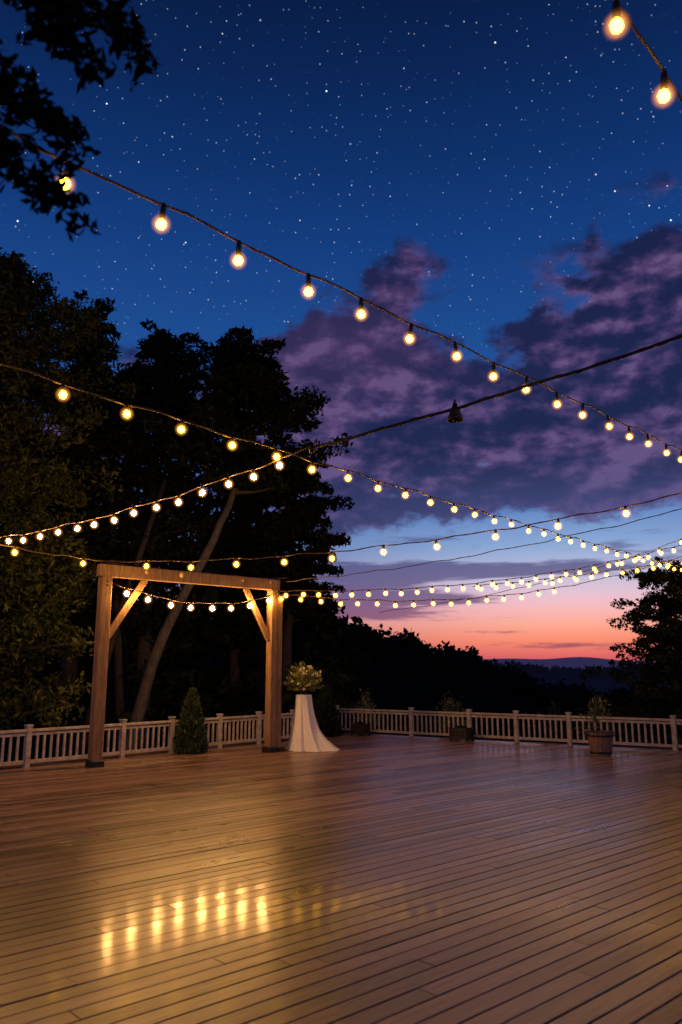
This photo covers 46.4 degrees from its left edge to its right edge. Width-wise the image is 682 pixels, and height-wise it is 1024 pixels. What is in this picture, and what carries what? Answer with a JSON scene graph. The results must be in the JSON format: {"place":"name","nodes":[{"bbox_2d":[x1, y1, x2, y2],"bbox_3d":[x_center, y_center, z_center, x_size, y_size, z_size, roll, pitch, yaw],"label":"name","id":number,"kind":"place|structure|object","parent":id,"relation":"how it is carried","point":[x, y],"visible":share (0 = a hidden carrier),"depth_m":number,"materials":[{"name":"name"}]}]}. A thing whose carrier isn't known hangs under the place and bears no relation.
{"place":"outdoors","nodes":[
{"label":"outdoors","id":0,"kind":"place"},
{"bbox_2d":[0,726,672,761],"bbox_3d":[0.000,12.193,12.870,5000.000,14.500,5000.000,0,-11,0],"label":"ground","id":1,"kind":"structure","parent":0,"point":[20,757],"depth_m":25.59,"materials":[{"name":"green plant"}]},
{"bbox_2d":[0,244,146,757],"bbox_3d":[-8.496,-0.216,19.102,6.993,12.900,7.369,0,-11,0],"label":"broadleaf tree","id":2,"kind":"object","parent":1,"relation":"on","point":[24,480],"visible":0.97,"depth_m":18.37,"materials":[{"name":"green plant"}]},
{"bbox_2d":[0,0,161,242],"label":"overhanging tree","id":3,"kind":"object","parent":1,"relation":"on","point":[60,31],"visible":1,"depth_m":3.21,"materials":[{"name":"black plant"}]},
{"bbox_2d":[107,471,123,750],"bbox_3d":[-6.462,2.867,22.880,0.990,8.317,0.267,0,-11,0],"label":"tree trunk","id":4,"kind":"object","parent":1,"relation":"on","point":[119,688],"visible":0.41,"depth_m":22.51,"materials":[{"name":"brown plant"}]},
{"bbox_2d":[78,479,166,754],"bbox_3d":[-6.035,2.921,21.850,2.185,7.845,0.262,0,-11,0],"label":"tree trunk","id":5,"kind":"object","parent":1,"relation":"on","point":[123,601],"visible":0.48,"depth_m":21.89,"materials":[{"name":"brown plant"}]},
{"bbox_2d":[66,319,245,747],"bbox_3d":[-5.743,0.657,24.642,5.529,13.365,5.379,0,-11,0],"label":"pine tree","id":6,"kind":"object","parent":1,"relation":"on","point":[172,392],"visible":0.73,"depth_m":23.96,"materials":[{"name":"green plant"}]},
{"bbox_2d":[175,436,285,738],"bbox_3d":[-3.721,2.556,27.263,4.267,10.654,4.561,0,-11,0],"label":"pine tree","id":7,"kind":"object","parent":1,"relation":"on","point":[238,640],"visible":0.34,"depth_m":26.92,"materials":[{"name":"green plant"}]},
{"bbox_2d":[125,325,352,750],"bbox_3d":[-2.800,0.862,21.294,5.334,11.703,5.396,7,-13,-33],"label":"leaning pine tree","id":8,"kind":"object","parent":1,"relation":"on","point":[245,375],"visible":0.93,"depth_m":21.05,"materials":[{"name":"green plant"}]},
{"bbox_2d":[213,460,354,721],"bbox_3d":[-1.786,2.797,25.877,4.531,9.694,4.262,0,-11,0],"label":"pine tree","id":9,"kind":"object","parent":1,"relation":"on","point":[290,525],"visible":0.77,"depth_m":25.66,"materials":[{"name":"green plant"}]},
{"bbox_2d":[0,413,672,757],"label":"forest","id":10,"kind":"object","parent":1,"relation":"on","point":[337,664],"visible":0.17,"depth_m":26.81,"materials":[{"name":"green plant"}]},
{"bbox_2d":[0,732,681,1023],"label":"wooden deck","id":11,"kind":"structure","parent":1,"relation":"on","point":[380,879],"depth_m":6.39,"materials":[{"name":"brown wood"}]},
{"bbox_2d":[0,709,294,767],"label":"white railing","id":12,"kind":"object","parent":11,"relation":"on","point":[28,733],"visible":0.81,"depth_m":15.79,"materials":[{"name":"white wood"}]},
{"bbox_2d":[85,564,284,767],"bbox_3d":[-2.891,3.040,15.940,4.376,3.650,0.275,10,-15,-41],"label":"wooden arbor","id":13,"kind":"object","parent":11,"relation":"on","point":[106,574],"visible":1,"depth_m":15.74,"materials":[{"name":"brown wood"}]},
{"bbox_2d":[0,544,106,564],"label":"string lights","id":14,"kind":"object","parent":13,"relation":"attached to","point":[14,552],"visible":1,"depth_m":13.40,"materials":[{"name":"yellow metal"}]},
{"bbox_2d":[102,561,286,578],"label":"string lights","id":15,"kind":"object","parent":13,"relation":"attached to","point":[180,570],"visible":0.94,"depth_m":15.69,"materials":[{"name":"yellow metal"}]},
{"bbox_2d":[114,583,279,610],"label":"string lights","id":16,"kind":"object","parent":13,"relation":"attached to","point":[191,607],"visible":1,"depth_m":15.90,"materials":[{"name":"yellow glass"}]},
{"bbox_2d":[107,493,681,569],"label":"string lights","id":17,"kind":"object","parent":13,"relation":"attached to","point":[495,536],"visible":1,"depth_m":12.72,"materials":[{"name":"yellow glass"}]},
{"bbox_2d":[278,557,680,606],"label":"string lights","id":18,"kind":"object","parent":13,"relation":"attached to","point":[413,604],"visible":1,"depth_m":18.33,"materials":[{"name":"yellow glass"}]},
{"bbox_2d":[286,508,681,581],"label":"thin cable","id":19,"kind":"object","parent":13,"relation":"attached to","point":[496,549],"visible":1,"depth_m":14.18,"materials":[{"name":"brown metal"}]},
{"bbox_2d":[172,687,208,754],"bbox_3d":[-3.136,4.411,16.714,0.772,1.464,0.793,0,-11,0],"label":"cypress shrub","id":20,"kind":"object","parent":11,"relation":"on","point":[190,735],"visible":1,"depth_m":16.53,"materials":[{"name":"green plant"}]},
{"bbox_2d":[286,694,339,751],"bbox_3d":[-0.608,4.576,17.333,1.189,1.168,0.991,0,-11,0],"label":"draped cocktail table","id":21,"kind":"object","parent":11,"relation":"on","point":[306,735],"visible":1,"depth_m":17.10,"materials":[{"name":"fabric"}]},
{"bbox_2d":[283,662,324,693],"bbox_3d":[-0.842,3.637,17.518,0.810,0.743,0.929,-7,-13,32],"label":"flower arrangement","id":22,"kind":"object","parent":21,"relation":"on","point":[302,681],"visible":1,"depth_m":17.39,"materials":[{"name":"plant"}]},
{"bbox_2d":[314,685,344,736],"bbox_3d":[-0.418,5.325,20.979,1.012,1.532,0.993,-7,-13,33],"label":"cypress shrub","id":23,"kind":"object","parent":11,"relation":"on","point":[326,711],"visible":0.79,"depth_m":20.76,"materials":[{"name":"green plant"}]},
{"bbox_2d":[351,721,369,735],"bbox_3d":[0.520,5.719,21.039,0.390,0.384,0.356,-8,-14,34],"label":"planter box","id":24,"kind":"object","parent":11,"relation":"on","point":[359,728],"visible":1,"depth_m":20.95,"materials":[{"name":"wood"}]},
{"bbox_2d":[449,725,473,741],"bbox_3d":[2.950,5.404,19.470,0.470,0.389,0.428,-8,-14,34],"label":"planter box","id":25,"kind":"object","parent":11,"relation":"on","point":[462,732],"visible":1,"depth_m":19.36,"materials":[{"name":"wood"}]},
{"bbox_2d":[336,705,681,750],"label":"white railing","id":26,"kind":"object","parent":11,"relation":"on","point":[567,718],"visible":0.93,"depth_m":19.09,"materials":[{"name":"white wood"}]},
{"bbox_2d":[584,730,615,756],"bbox_3d":[5.270,4.697,16.144,0.554,0.480,0.554,10,-15,-42],"label":"wooden tub","id":27,"kind":"object","parent":11,"relation":"on","point":[600,742],"visible":1,"depth_m":15.96,"materials":[{"name":"brown wood"}]},
{"bbox_2d":[574,692,611,739],"bbox_3d":[5.818,4.817,18.351,0.774,1.316,0.893,6,-13,-28],"label":"shrub","id":28,"kind":"object","parent":27,"relation":"in","point":[594,712],"visible":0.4,"depth_m":18.29,"materials":[{"name":"green plant"}]},
{"bbox_2d":[349,687,381,729],"bbox_3d":[0.776,5.678,22.723,0.891,1.331,0.910,6,-13,-29],"label":"shrub","id":29,"kind":"object","parent":1,"relation":"on","point":[368,705],"visible":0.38,"depth_m":22.69,"materials":[{"name":"green plant"}]},
{"bbox_2d":[435,692,466,732],"bbox_3d":[3.027,5.511,21.652,0.972,1.244,1.074,0,-11,0],"label":"shrub","id":30,"kind":"object","parent":1,"relation":"on","point":[448,708],"visible":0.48,"depth_m":21.58,"materials":[{"name":"green plant"}]},
{"bbox_2d":[535,700,574,743],"bbox_3d":[5.547,5.483,20.785,1.024,1.378,1.130,-6,-13,29],"label":"shrub","id":31,"kind":"object","parent":1,"relation":"on","point":[553,727],"visible":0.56,"depth_m":20.78,"materials":[{"name":"green plant"}]},
{"bbox_2d":[573,556,681,749],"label":"broadleaf tree","id":32,"kind":"object","parent":1,"relation":"on","point":[665,653],"visible":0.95,"depth_m":23.42,"materials":[{"name":"green plant"}]},
{"bbox_2d":[0,363,681,570],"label":"string lights","id":33,"kind":"object","parent":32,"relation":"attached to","point":[63,395],"visible":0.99,"depth_m":8.71,"materials":[{"name":"yellow glass"}]},
{"bbox_3d":[9.300,3.369,19.518,0.220,6.200,0.220,0,-11,0],"label":"wooden pole","id":34,"kind":"object","parent":1,"relation":"on","visible":0},
{"bbox_2d":[278,545,680,596],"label":"string lights","id":35,"kind":"object","parent":34,"relation":"attached to","point":[463,588],"visible":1,"depth_m":18.47,"materials":[{"name":"yellow glass"}]},
{"bbox_2d":[379,539,681,612],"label":"string lights","id":36,"kind":"object","parent":34,"relation":"attached to","point":[617,564],"visible":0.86,"depth_m":20.36,"materials":[{"name":"yellow glass"}]},
{"bbox_2d":[473,559,681,590],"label":"string lights","id":37,"kind":"object","parent":34,"relation":"attached to","point":[576,579],"visible":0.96,"depth_m":19.52,"materials":[{"name":"yellow glass"}]},
{"bbox_2d":[31,624,648,733],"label":"hill","id":38,"kind":"structure","parent":0,"point":[475,703],"depth_m":87.60,"materials":[{"name":"plant"}]},
{"bbox_2d":[221,616,673,728],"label":"distant forest","id":39,"kind":"object","parent":38,"relation":"on","point":[453,661],"visible":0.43,"depth_m":93.90,"materials":[{"name":"plant"}]},
{"bbox_2d":[0,0,681,661],"label":"sky","id":40,"kind":"structure","parent":0,"point":[502,179],"materials":[{"name":"blue"}]},
{"bbox_2d":[1,126,681,461],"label":"string lights","id":41,"kind":"object","parent":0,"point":[161,224],"visible":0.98,"depth_m":5.97,"materials":[{"name":"yellow glass"}]},
{"bbox_2d":[314,334,681,448],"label":"power cable","id":42,"kind":"object","parent":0,"point":[515,389],"visible":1,"depth_m":8.08,"materials":[{"name":"black rubber"}]},
{"bbox_2d":[308,444,314,452],"bbox_3d":[-0.336,-0.727,9.168,0.074,0.100,0.074,5,-12,-22],"label":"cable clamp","id":43,"kind":"object","parent":42,"relation":"attached to","point":[311,448],"visible":1,"depth_m":9.14,"materials":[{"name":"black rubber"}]},
{"bbox_2d":[0,446,308,542],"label":"string lights","id":44,"kind":"object","parent":43,"relation":"attached to","point":[202,492],"visible":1,"depth_m":10.45,"materials":[{"name":"yellow glass"}]},
{"bbox_2d":[447,399,463,422],"bbox_3d":[1.200,-1.062,8.367,0.176,0.255,0.176,0,-11,0],"label":"pendant lamp","id":45,"kind":"object","parent":42,"relation":"hanging from","point":[455,415],"visible":1,"depth_m":8.32,"materials":[{"name":"metal"}]},
{"bbox_2d":[482,657,654,668],"bbox_3d":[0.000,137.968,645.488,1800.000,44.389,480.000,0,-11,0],"label":"hill","id":46,"kind":"structure","parent":0,"point":[576,662],"depth_m":585.34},
{"bbox_2d":[503,669,681,694],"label":"hill","id":47,"kind":"structure","parent":0,"point":[603,684],"depth_m":255.48,"materials":[{"name":"plant"}]},
{"bbox_2d":[492,660,653,677],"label":"distant forest","id":48,"kind":"object","parent":47,"relation":"on","point":[533,668],"visible":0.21,"depth_m":268.70,"materials":[{"name":"plant"}]},
{"bbox_2d":[610,0,681,103],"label":"string lights","id":49,"kind":"object","parent":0,"point":[616,25],"visible":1,"depth_m":3.96,"materials":[{"name":"yellow glass"}]}
]}

